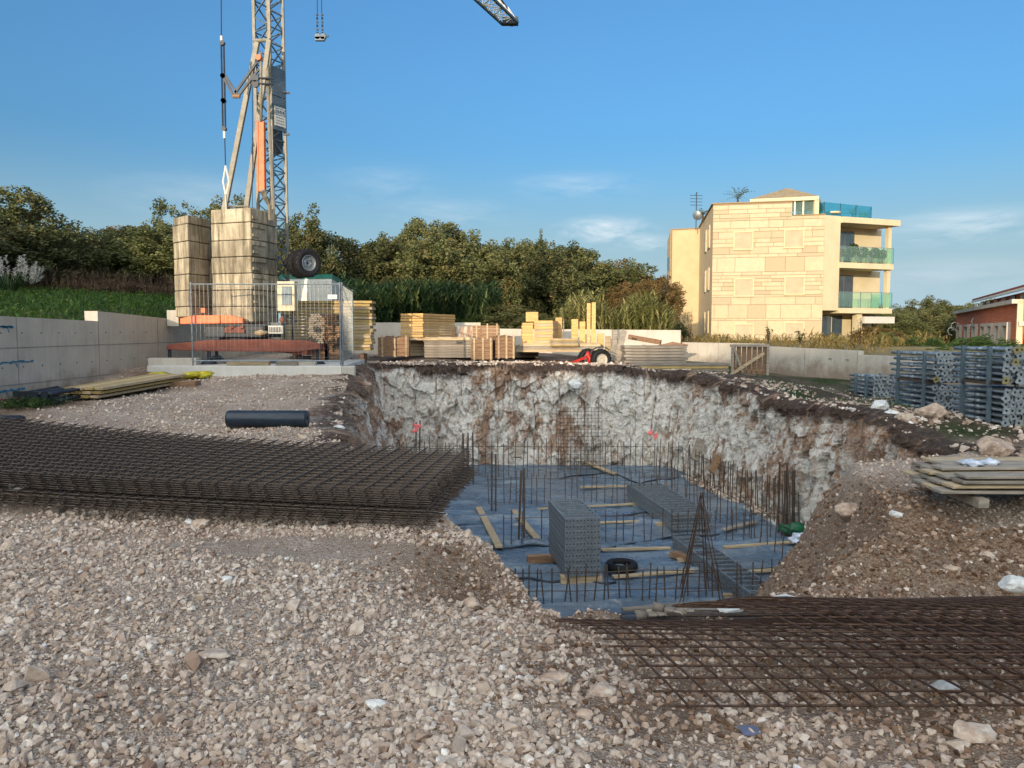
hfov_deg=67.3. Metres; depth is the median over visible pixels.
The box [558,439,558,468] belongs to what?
starter bar
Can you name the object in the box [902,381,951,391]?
steel prop
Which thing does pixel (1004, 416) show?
steel prop
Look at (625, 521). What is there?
batten
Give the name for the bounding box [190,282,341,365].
fence
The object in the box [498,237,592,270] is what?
oak tree
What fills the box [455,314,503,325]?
bush
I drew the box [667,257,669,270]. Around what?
window
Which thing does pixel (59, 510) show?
timber bearer
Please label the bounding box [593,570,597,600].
starter bar
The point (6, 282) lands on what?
pampas grass
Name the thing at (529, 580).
starter bar
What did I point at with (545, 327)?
formwork board
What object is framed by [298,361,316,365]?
beam
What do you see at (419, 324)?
formwork board
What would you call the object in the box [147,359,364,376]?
concrete plinth
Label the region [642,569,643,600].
starter bar
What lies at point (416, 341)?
formwork board
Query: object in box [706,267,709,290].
window frame
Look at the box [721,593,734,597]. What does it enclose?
timber bearer
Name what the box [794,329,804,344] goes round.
tall weed
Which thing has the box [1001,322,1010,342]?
window frame
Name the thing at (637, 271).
oak tree
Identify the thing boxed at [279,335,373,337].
formwork board
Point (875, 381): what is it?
steel prop
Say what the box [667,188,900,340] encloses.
apartment building
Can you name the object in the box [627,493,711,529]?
deck panel
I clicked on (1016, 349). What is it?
steel prop
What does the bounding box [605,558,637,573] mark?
tyre
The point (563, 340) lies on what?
formwork board
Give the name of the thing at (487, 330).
timber crate
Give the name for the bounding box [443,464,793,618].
pit floor
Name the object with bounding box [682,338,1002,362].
dry bank
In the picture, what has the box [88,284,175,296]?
bush
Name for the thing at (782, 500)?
starter bar
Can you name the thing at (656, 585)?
starter bar
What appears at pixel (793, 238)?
stone block
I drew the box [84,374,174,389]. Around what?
formwork board
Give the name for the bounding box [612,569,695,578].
batten
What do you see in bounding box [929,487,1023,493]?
formwork board
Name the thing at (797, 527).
sack
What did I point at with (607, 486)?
batten
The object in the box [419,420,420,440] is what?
column bar
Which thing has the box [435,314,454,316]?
formwork board
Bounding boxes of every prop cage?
[854,373,881,397]
[895,381,965,406]
[896,350,967,383]
[959,345,1019,385]
[959,384,1018,423]
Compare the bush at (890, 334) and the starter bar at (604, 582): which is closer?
the starter bar at (604, 582)
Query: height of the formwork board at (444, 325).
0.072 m
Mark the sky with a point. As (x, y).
(595, 124)
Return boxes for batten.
[475,506,502,547]
[512,510,540,538]
[537,503,631,509]
[580,484,668,487]
[586,463,616,473]
[600,520,639,523]
[601,546,670,550]
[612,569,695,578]
[621,600,715,611]
[670,550,687,560]
[722,520,757,530]
[722,568,774,572]
[723,541,792,548]
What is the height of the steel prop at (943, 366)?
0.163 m
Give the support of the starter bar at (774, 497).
on the pit floor
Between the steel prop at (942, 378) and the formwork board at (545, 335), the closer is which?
the steel prop at (942, 378)
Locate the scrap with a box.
[365,699,386,709]
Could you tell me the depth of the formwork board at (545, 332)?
25.11 m
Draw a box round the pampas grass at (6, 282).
[0,254,44,293]
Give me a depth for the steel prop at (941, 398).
15.89 m
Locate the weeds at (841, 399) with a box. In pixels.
[714,370,1018,434]
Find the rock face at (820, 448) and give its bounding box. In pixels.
[308,362,1021,529]
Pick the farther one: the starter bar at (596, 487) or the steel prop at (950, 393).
the starter bar at (596, 487)
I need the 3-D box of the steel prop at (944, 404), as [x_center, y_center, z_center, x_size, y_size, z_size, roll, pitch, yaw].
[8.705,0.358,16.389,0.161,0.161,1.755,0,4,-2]
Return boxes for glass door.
[822,316,830,335]
[832,316,841,337]
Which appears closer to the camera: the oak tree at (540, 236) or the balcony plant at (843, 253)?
the oak tree at (540, 236)
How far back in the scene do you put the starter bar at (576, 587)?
11.05 m
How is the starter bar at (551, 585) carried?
on the pit floor
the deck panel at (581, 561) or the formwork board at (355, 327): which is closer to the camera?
the deck panel at (581, 561)
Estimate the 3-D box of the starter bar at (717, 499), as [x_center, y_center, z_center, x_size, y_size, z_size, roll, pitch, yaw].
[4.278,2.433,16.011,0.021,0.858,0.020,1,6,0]
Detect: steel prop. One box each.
[12,386,58,397]
[20,386,67,397]
[26,388,64,397]
[31,388,73,398]
[37,394,76,403]
[41,388,81,398]
[50,394,83,404]
[849,373,877,379]
[850,378,878,384]
[850,381,877,387]
[850,385,877,392]
[850,389,877,396]
[860,389,888,397]
[861,382,883,388]
[864,374,887,379]
[890,362,938,369]
[890,373,939,382]
[890,381,937,390]
[890,391,939,402]
[890,401,920,407]
[891,351,941,357]
[891,368,940,375]
[892,386,942,397]
[892,396,940,404]
[894,357,943,363]
[899,386,948,396]
[899,391,944,401]
[899,396,948,407]
[900,362,946,370]
[900,381,945,391]
[901,373,952,382]
[901,391,949,401]
[902,351,947,357]
[902,362,951,370]
[902,368,948,376]
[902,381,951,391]
[902,396,953,407]
[903,374,944,382]
[904,386,952,396]
[906,373,956,382]
[906,401,957,411]
[908,351,951,357]
[908,357,949,363]
[908,362,958,368]
[908,381,956,389]
[908,386,958,395]
[908,391,958,401]
[909,368,952,376]
[913,368,959,373]
[914,357,953,363]
[951,351,1011,360]
[952,368,1010,377]
[952,401,1009,414]
[953,363,1009,372]
[953,374,1009,384]
[953,385,1011,395]
[953,390,1010,402]
[953,395,1009,407]
[953,406,1009,420]
[954,346,1012,352]
[954,357,1011,365]
[956,412,1009,426]
[957,412,1014,426]
[958,368,1015,377]
[958,390,1014,401]
[958,401,1015,414]
[959,374,1014,384]
[959,395,1016,407]
[959,406,1016,420]
[964,406,1020,419]
[965,363,1018,372]
[965,374,1023,384]
[965,385,1019,396]
[965,390,1021,401]
[965,401,1023,414]
[965,412,1022,426]
[966,352,1014,359]
[966,357,1023,365]
[967,363,1021,371]
[967,396,1023,407]
[968,390,1023,400]
[970,385,1023,395]
[970,412,1023,426]
[971,401,1023,412]
[972,352,1023,359]
[974,358,1019,365]
[974,369,1023,377]
[984,345,1020,354]
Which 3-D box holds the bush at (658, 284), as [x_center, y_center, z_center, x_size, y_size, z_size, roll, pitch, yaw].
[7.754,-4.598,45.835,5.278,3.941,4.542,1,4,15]
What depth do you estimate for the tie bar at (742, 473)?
17.27 m
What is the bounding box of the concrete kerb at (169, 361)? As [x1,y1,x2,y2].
[148,358,200,365]
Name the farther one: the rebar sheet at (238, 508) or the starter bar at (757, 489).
the starter bar at (757, 489)
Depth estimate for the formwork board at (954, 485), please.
7.70 m
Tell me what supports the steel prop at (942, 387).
on the steel prop at (945, 393)
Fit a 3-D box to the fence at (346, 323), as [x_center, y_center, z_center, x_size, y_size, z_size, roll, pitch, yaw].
[-4.300,-1.556,20.161,0.042,2.000,3.430,-1,4,-7]
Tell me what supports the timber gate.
on the ground at (346, 547)
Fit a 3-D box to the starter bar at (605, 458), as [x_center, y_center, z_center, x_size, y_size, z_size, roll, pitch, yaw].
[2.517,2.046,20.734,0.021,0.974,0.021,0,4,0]
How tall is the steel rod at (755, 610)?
0.136 m
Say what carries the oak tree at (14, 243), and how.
on the grass bank at (100, 309)
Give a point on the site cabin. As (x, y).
(309, 292)
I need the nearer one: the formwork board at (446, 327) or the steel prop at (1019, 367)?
the steel prop at (1019, 367)
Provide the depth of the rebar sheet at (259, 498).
6.75 m
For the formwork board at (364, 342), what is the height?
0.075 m
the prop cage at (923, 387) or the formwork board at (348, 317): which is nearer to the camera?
the prop cage at (923, 387)
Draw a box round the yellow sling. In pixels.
[148,371,213,379]
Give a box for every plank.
[610,339,618,359]
[614,329,626,360]
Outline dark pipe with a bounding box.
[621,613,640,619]
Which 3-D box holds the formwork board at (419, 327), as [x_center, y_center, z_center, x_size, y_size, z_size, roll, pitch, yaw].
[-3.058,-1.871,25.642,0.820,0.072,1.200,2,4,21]
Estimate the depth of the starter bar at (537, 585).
10.97 m
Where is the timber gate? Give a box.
[730,344,769,374]
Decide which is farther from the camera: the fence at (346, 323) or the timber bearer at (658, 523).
the fence at (346, 323)
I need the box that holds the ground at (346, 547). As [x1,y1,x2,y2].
[0,333,1023,767]
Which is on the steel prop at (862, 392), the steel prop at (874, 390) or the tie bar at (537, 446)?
the steel prop at (874, 390)
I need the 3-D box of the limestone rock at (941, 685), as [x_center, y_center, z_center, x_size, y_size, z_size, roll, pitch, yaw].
[2.584,1.830,4.628,0.191,0.072,0.156,-9,-4,-10]
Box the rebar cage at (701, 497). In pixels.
[679,492,723,602]
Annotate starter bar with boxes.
[485,441,485,476]
[497,438,498,476]
[503,443,503,474]
[503,515,503,544]
[508,444,508,476]
[511,510,511,544]
[515,441,515,473]
[516,471,516,502]
[521,511,522,543]
[527,441,527,477]
[528,564,529,596]
[531,474,531,503]
[536,475,536,504]
[536,569,537,600]
[538,442,538,476]
[540,570,543,603]
[541,509,541,538]
[551,568,552,602]
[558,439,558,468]
[564,565,570,601]
[567,569,571,601]
[570,444,570,475]
[576,569,577,601]
[580,439,580,476]
[584,563,586,600]
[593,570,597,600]
[596,473,596,502]
[600,440,600,475]
[603,565,606,599]
[605,442,605,473]
[605,510,605,540]
[606,564,608,598]
[616,511,617,541]
[617,443,617,476]
[618,566,619,597]
[625,563,626,597]
[627,566,630,596]
[632,510,634,540]
[635,443,635,475]
[642,445,642,476]
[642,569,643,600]
[643,511,644,540]
[649,562,651,598]
[650,513,652,540]
[654,443,654,472]
[655,567,657,601]
[662,508,663,540]
[663,566,665,597]
[671,510,672,540]
[675,568,677,599]
[682,567,683,597]
[687,509,688,535]
[687,565,688,595]
[689,468,689,499]
[698,564,699,596]
[701,451,701,480]
[705,564,706,596]
[707,479,707,509]
[711,563,712,596]
[716,481,718,519]
[716,562,719,597]
[720,485,720,522]
[726,510,727,539]
[730,464,730,495]
[731,491,731,525]
[732,460,733,492]
[736,493,736,531]
[736,561,737,596]
[744,496,746,535]
[745,470,745,500]
[747,470,748,508]
[749,499,750,536]
[751,473,751,505]
[752,562,753,589]
[753,504,754,537]
[755,471,755,505]
[756,470,757,507]
[759,508,763,542]
[759,560,763,584]
[761,475,762,509]
[765,474,767,511]
[766,503,767,544]
[768,475,769,517]
[770,507,771,536]
[773,478,774,519]
[774,475,775,521]
[774,509,777,551]
[780,506,781,537]
[782,484,782,516]
[782,517,784,557]
[789,486,789,522]
[794,485,794,521]
[798,492,799,522]
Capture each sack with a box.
[777,522,804,535]
[787,532,802,543]
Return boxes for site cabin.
[279,274,340,355]
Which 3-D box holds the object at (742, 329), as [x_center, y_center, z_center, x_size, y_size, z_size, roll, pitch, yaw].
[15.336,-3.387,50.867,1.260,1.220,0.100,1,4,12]
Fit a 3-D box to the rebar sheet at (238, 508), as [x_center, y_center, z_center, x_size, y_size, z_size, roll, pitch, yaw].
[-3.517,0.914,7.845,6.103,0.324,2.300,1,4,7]
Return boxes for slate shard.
[737,725,761,735]
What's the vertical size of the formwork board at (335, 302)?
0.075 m
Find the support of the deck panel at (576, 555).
on the deck panel at (581, 561)
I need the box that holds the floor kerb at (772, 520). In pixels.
[681,475,775,524]
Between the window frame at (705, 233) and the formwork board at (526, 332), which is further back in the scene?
the window frame at (705, 233)
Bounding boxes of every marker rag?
[412,423,421,432]
[648,430,657,438]
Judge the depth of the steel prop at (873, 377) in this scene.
19.10 m
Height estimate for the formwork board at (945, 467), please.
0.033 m
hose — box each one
[455,512,647,525]
[493,533,719,551]
[518,577,615,584]
[560,472,679,482]
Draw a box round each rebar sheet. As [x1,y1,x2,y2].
[0,416,471,490]
[0,418,469,492]
[0,420,468,494]
[0,422,470,497]
[0,424,470,499]
[0,429,471,506]
[0,430,471,503]
[0,437,477,516]
[0,440,477,511]
[0,442,472,501]
[0,454,478,518]
[0,461,474,523]
[0,466,469,514]
[0,472,477,520]
[0,475,476,525]
[555,616,1023,709]
[664,601,1023,678]
[716,596,1023,669]
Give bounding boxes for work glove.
[634,609,668,619]
[652,601,686,615]
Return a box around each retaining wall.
[0,311,202,400]
[202,324,270,359]
[271,323,480,353]
[482,329,680,359]
[682,342,1023,389]
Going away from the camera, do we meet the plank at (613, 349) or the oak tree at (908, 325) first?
the plank at (613, 349)
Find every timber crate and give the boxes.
[378,335,409,356]
[471,338,492,359]
[473,324,499,338]
[490,335,514,358]
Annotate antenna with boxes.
[690,192,702,221]
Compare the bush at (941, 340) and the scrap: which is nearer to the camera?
the scrap
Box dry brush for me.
[0,265,175,296]
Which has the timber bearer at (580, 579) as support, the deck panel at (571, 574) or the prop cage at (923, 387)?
the deck panel at (571, 574)
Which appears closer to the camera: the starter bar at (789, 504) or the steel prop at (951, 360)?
the starter bar at (789, 504)
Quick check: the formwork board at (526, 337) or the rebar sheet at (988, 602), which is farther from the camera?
the formwork board at (526, 337)
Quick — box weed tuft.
[0,394,74,410]
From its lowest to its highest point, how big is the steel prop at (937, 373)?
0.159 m
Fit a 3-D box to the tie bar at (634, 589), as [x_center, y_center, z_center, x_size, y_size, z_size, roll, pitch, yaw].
[1.930,2.968,11.120,4.046,0.030,0.013,0,4,-4]
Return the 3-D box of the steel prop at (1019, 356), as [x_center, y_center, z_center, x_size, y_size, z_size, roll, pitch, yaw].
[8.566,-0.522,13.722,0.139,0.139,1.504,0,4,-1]
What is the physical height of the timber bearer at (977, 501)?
0.090 m
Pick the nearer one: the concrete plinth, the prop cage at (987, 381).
the prop cage at (987, 381)
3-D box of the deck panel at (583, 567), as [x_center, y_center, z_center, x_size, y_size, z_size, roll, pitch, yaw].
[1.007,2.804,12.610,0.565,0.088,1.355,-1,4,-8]
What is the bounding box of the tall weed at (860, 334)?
[853,318,864,344]
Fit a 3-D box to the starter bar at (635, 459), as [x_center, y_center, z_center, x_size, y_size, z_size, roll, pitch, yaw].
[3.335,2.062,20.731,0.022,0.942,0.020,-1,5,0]
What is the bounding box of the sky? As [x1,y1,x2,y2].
[0,0,1023,329]
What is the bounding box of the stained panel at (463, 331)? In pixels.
[451,326,479,338]
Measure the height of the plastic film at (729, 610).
0.098 m
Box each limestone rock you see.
[183,518,192,523]
[191,519,209,527]
[198,648,231,659]
[222,575,232,581]
[239,658,251,669]
[298,434,307,438]
[463,597,480,608]
[483,606,497,613]
[536,670,569,685]
[568,379,581,388]
[575,708,593,717]
[589,682,616,696]
[835,502,856,520]
[870,400,888,409]
[885,410,897,413]
[889,510,903,517]
[896,412,915,419]
[913,402,947,418]
[928,680,960,692]
[942,564,961,570]
[942,739,970,752]
[953,719,997,744]
[976,436,1014,456]
[980,551,994,558]
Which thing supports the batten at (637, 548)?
on the pit floor
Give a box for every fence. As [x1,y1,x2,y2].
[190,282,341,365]
[341,282,353,365]
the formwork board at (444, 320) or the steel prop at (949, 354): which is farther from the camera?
the formwork board at (444, 320)
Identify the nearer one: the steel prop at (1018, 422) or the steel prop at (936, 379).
the steel prop at (1018, 422)
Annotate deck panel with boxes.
[548,499,599,523]
[548,504,599,529]
[548,537,599,564]
[549,512,599,535]
[549,516,600,541]
[549,521,599,546]
[549,526,600,552]
[549,532,599,558]
[549,543,599,570]
[549,547,600,576]
[627,483,711,518]
[627,487,710,523]
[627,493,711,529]
[672,535,764,595]
[673,542,758,596]
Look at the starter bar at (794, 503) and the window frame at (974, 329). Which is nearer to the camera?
the starter bar at (794, 503)
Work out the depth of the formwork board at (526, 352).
26.06 m
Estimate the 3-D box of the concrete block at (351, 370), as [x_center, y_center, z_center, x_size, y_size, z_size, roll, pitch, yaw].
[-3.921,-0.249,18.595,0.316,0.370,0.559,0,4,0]
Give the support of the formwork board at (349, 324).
on the formwork board at (355, 327)
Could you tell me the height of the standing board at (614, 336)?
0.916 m
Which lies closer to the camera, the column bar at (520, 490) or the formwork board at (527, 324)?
the column bar at (520, 490)
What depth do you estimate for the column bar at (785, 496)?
14.77 m
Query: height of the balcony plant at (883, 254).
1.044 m
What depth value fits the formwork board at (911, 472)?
8.73 m
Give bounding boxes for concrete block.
[167,310,183,325]
[342,366,355,375]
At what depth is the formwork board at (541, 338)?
25.12 m
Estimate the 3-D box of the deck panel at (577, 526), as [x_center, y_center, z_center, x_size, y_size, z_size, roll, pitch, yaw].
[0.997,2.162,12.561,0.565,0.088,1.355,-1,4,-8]
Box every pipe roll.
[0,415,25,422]
[225,410,309,426]
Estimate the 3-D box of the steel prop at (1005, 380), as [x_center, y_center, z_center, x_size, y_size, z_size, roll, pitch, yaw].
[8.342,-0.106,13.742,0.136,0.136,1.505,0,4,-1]
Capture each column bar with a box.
[415,422,416,450]
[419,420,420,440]
[467,433,468,483]
[472,432,473,483]
[491,452,492,510]
[495,454,496,510]
[518,470,521,539]
[523,468,524,538]
[777,462,780,531]
[782,463,788,534]
[784,470,785,535]
[786,465,788,535]
[786,471,788,523]
[791,470,795,521]
[792,471,793,521]
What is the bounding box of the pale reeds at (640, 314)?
[551,287,677,329]
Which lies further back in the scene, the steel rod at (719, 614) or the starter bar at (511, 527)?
the starter bar at (511, 527)
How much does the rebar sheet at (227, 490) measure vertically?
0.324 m
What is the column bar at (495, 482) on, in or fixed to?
on the pit floor
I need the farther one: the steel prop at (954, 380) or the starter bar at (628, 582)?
the steel prop at (954, 380)
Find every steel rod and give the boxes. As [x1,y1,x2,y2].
[643,617,761,619]
[657,612,858,616]
[673,612,854,616]
[696,610,817,611]
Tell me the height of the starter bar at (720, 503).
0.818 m
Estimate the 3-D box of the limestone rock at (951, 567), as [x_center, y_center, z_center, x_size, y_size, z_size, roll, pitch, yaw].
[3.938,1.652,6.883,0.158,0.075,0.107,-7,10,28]
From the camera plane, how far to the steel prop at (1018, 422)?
13.07 m
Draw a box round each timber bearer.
[49,493,103,513]
[292,354,301,358]
[312,350,324,359]
[318,509,340,525]
[325,346,341,359]
[344,347,351,358]
[360,353,366,362]
[410,337,469,339]
[527,554,555,562]
[560,574,601,584]
[655,522,665,525]
[677,556,711,561]
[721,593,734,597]
[911,478,988,507]
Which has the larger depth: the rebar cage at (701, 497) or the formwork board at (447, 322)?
the formwork board at (447, 322)
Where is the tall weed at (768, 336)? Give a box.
[765,327,773,342]
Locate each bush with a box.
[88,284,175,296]
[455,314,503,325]
[471,304,540,328]
[503,310,570,328]
[602,274,686,324]
[673,322,691,340]
[848,323,906,342]
[871,331,901,346]
[900,336,960,346]
[905,337,954,345]
[924,336,995,349]
[960,333,1021,351]
[993,343,1023,351]
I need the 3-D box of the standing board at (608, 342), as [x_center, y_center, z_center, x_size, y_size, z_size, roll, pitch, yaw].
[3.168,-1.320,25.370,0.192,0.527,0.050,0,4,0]
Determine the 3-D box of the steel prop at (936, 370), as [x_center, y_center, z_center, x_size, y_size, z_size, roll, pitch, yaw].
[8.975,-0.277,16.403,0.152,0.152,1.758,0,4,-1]
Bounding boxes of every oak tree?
[0,185,113,286]
[0,213,80,285]
[21,224,115,280]
[36,235,131,285]
[83,224,176,287]
[93,226,172,283]
[97,225,133,242]
[138,193,250,234]
[276,202,346,278]
[320,230,434,285]
[359,218,447,284]
[389,216,447,275]
[389,221,490,286]
[426,229,535,312]
[479,238,574,316]
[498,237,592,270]
[503,239,618,317]
[537,228,548,265]
[553,245,594,288]
[557,247,658,323]
[601,259,685,326]
[606,257,642,282]
[871,312,936,341]
[878,303,955,340]
[902,297,955,343]
[915,294,963,343]
[946,298,994,309]
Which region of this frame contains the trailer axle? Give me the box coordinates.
[571,346,611,362]
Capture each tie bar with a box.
[427,446,648,446]
[504,477,681,479]
[515,567,773,573]
[523,513,788,517]
[528,587,737,591]
[657,460,781,520]
[685,450,799,495]
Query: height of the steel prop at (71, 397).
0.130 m
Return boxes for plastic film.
[717,594,793,612]
[956,457,1000,466]
[998,575,1023,592]
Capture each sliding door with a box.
[838,275,853,307]
[840,231,854,261]
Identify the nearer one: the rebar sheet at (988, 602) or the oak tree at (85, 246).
the rebar sheet at (988, 602)
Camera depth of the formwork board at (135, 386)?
15.10 m
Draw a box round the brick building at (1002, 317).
[947,285,1023,343]
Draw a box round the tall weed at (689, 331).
[684,314,693,341]
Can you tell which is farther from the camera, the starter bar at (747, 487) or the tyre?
the starter bar at (747, 487)
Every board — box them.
[63,374,155,388]
[71,390,86,393]
[73,374,164,389]
[80,394,94,397]
[82,390,97,393]
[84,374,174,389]
[90,383,170,397]
[92,377,183,393]
[95,374,186,389]
[278,310,372,312]
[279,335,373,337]
[280,313,375,315]
[280,338,374,340]
[281,332,373,334]
[286,317,375,318]
[286,323,375,324]
[286,326,372,328]
[286,329,375,331]
[287,320,374,321]
[298,301,375,303]
[298,304,372,306]
[298,307,375,309]
[336,344,373,346]
[343,341,375,343]
[346,347,373,349]
[400,319,438,320]
[400,324,438,325]
[400,332,438,333]
[401,313,438,315]
[401,316,439,318]
[401,321,439,323]
[401,327,438,328]
[401,329,438,331]
[401,334,439,336]
[410,340,423,342]
[410,343,424,345]
[410,346,423,348]
[410,349,423,351]
[410,352,423,354]
[418,324,454,326]
[423,339,489,341]
[423,347,471,349]
[424,342,471,343]
[424,344,470,346]
[424,350,471,351]
[424,352,470,354]
[424,355,471,357]
[428,319,454,321]
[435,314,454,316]
[439,327,454,328]
[439,329,454,331]
[439,332,454,333]
[440,317,454,318]
[440,322,454,323]
[440,334,454,336]
[514,442,520,457]
[515,351,538,353]
[515,354,538,357]
[516,349,595,351]
[518,346,597,348]
[520,343,600,345]
[521,331,532,333]
[521,336,532,338]
[522,323,532,325]
[522,328,532,330]
[522,339,533,341]
[526,312,537,321]
[534,321,556,322]
[534,323,557,325]
[534,326,557,328]
[534,329,557,331]
[534,332,556,333]
[534,334,556,336]
[534,337,557,339]
[534,340,549,342]
[550,340,577,341]
[550,343,577,344]
[555,318,561,337]
[571,319,577,337]
[579,322,584,342]
[587,303,590,342]
[591,302,595,342]
[597,334,603,347]
[605,336,610,351]
[612,330,616,344]
[620,345,686,347]
[620,360,685,362]
[621,348,686,350]
[621,354,686,356]
[621,357,687,359]
[622,351,687,353]
[628,363,728,365]
[639,366,727,368]
[661,369,728,371]
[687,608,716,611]
[690,437,704,461]
[708,454,721,473]
[901,470,920,474]
[909,475,925,478]
[911,466,921,470]
[912,462,932,466]
[912,478,929,483]
[920,465,934,468]
[920,469,1023,474]
[920,473,938,478]
[921,457,1023,462]
[921,482,945,487]
[927,477,954,483]
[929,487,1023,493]
[931,464,1023,470]
[932,460,1023,463]
[936,473,957,478]
[941,482,1023,488]
[951,477,1023,484]
[954,472,1023,478]
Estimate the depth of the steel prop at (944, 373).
15.52 m
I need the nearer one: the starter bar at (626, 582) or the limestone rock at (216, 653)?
the limestone rock at (216, 653)
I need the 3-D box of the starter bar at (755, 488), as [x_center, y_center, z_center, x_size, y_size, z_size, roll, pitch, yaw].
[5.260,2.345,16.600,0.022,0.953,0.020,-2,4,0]
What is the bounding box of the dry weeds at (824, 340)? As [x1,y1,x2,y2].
[681,325,949,353]
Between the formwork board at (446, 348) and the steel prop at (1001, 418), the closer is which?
the steel prop at (1001, 418)
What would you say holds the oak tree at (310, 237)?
on the back field
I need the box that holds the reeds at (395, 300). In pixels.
[336,272,515,335]
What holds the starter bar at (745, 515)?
on the pit floor
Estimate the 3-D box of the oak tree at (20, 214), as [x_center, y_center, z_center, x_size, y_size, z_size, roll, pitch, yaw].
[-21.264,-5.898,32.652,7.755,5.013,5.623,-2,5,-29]
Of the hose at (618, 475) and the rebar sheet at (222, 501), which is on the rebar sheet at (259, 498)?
the rebar sheet at (222, 501)
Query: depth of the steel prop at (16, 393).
13.85 m
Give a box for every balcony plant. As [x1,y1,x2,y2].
[841,249,846,261]
[846,243,859,262]
[857,247,869,262]
[869,248,880,263]
[878,249,886,263]
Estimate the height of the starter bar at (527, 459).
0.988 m
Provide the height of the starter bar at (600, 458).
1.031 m
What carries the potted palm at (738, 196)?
on the apartment building at (756, 265)
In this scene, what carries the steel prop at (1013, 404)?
on the steel prop at (1012, 410)
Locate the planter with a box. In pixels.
[859,212,866,217]
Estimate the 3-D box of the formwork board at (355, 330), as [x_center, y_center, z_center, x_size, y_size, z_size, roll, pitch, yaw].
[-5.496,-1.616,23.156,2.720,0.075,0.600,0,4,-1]
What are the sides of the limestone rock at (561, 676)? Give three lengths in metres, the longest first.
0.182 x 0.114 x 0.066 m
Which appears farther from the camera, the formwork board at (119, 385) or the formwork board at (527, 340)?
the formwork board at (527, 340)
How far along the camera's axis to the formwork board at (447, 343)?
25.14 m
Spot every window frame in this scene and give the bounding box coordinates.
[702,312,704,332]
[703,271,705,292]
[704,230,706,253]
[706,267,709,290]
[706,311,708,333]
[707,225,709,249]
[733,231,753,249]
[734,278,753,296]
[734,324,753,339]
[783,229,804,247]
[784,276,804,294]
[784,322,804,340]
[956,325,961,338]
[963,324,969,341]
[971,324,977,338]
[980,323,986,338]
[986,323,993,341]
[994,323,1001,343]
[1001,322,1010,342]
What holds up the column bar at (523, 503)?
on the pit floor
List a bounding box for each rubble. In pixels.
[366,360,1023,456]
[688,472,780,523]
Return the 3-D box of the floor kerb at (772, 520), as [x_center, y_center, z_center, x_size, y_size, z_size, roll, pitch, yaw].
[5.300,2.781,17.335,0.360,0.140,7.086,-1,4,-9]
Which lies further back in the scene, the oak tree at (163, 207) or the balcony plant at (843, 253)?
the balcony plant at (843, 253)
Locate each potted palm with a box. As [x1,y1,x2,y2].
[697,208,707,220]
[722,187,754,203]
[845,206,866,216]
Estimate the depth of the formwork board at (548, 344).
24.88 m
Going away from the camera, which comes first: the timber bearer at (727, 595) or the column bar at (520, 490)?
the timber bearer at (727, 595)
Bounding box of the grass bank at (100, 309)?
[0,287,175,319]
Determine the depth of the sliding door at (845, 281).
52.52 m
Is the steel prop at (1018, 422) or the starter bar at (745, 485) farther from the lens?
the starter bar at (745, 485)
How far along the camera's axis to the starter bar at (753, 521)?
14.38 m
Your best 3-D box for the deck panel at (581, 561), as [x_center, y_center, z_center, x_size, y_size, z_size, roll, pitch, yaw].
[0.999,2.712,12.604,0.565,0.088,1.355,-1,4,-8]
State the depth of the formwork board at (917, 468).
8.73 m
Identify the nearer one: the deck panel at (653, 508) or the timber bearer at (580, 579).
the timber bearer at (580, 579)
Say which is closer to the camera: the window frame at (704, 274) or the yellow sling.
the yellow sling
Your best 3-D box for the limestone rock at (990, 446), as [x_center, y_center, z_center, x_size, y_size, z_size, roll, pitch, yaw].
[6.891,0.923,11.000,0.581,0.364,0.491,4,-6,-29]
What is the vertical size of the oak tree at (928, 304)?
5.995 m
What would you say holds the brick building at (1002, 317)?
on the ground at (346, 547)
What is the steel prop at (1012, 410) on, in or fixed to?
on the steel prop at (1012, 417)
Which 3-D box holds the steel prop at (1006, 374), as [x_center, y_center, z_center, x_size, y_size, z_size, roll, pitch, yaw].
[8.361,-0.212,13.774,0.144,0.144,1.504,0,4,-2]
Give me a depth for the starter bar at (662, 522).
14.37 m
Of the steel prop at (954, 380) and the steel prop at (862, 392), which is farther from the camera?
the steel prop at (862, 392)
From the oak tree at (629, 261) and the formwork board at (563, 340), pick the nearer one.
the formwork board at (563, 340)
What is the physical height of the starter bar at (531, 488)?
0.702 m
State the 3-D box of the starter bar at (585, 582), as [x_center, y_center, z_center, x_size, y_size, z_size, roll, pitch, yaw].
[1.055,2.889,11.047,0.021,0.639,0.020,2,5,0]
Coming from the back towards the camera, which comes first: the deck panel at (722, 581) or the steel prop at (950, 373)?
the steel prop at (950, 373)
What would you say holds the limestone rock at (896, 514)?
on the ground at (346, 547)
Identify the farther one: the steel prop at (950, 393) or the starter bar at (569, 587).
the steel prop at (950, 393)
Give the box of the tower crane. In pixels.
[167,0,518,363]
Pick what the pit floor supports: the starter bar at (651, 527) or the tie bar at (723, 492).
the starter bar at (651, 527)
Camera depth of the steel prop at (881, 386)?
18.55 m
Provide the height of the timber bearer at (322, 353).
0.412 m
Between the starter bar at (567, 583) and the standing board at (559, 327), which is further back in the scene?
the standing board at (559, 327)
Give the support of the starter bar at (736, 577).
on the pit floor
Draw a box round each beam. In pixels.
[164,380,200,386]
[226,361,270,364]
[276,361,297,364]
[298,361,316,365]
[628,335,661,344]
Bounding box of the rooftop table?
[825,211,840,215]
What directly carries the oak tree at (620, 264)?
on the back field

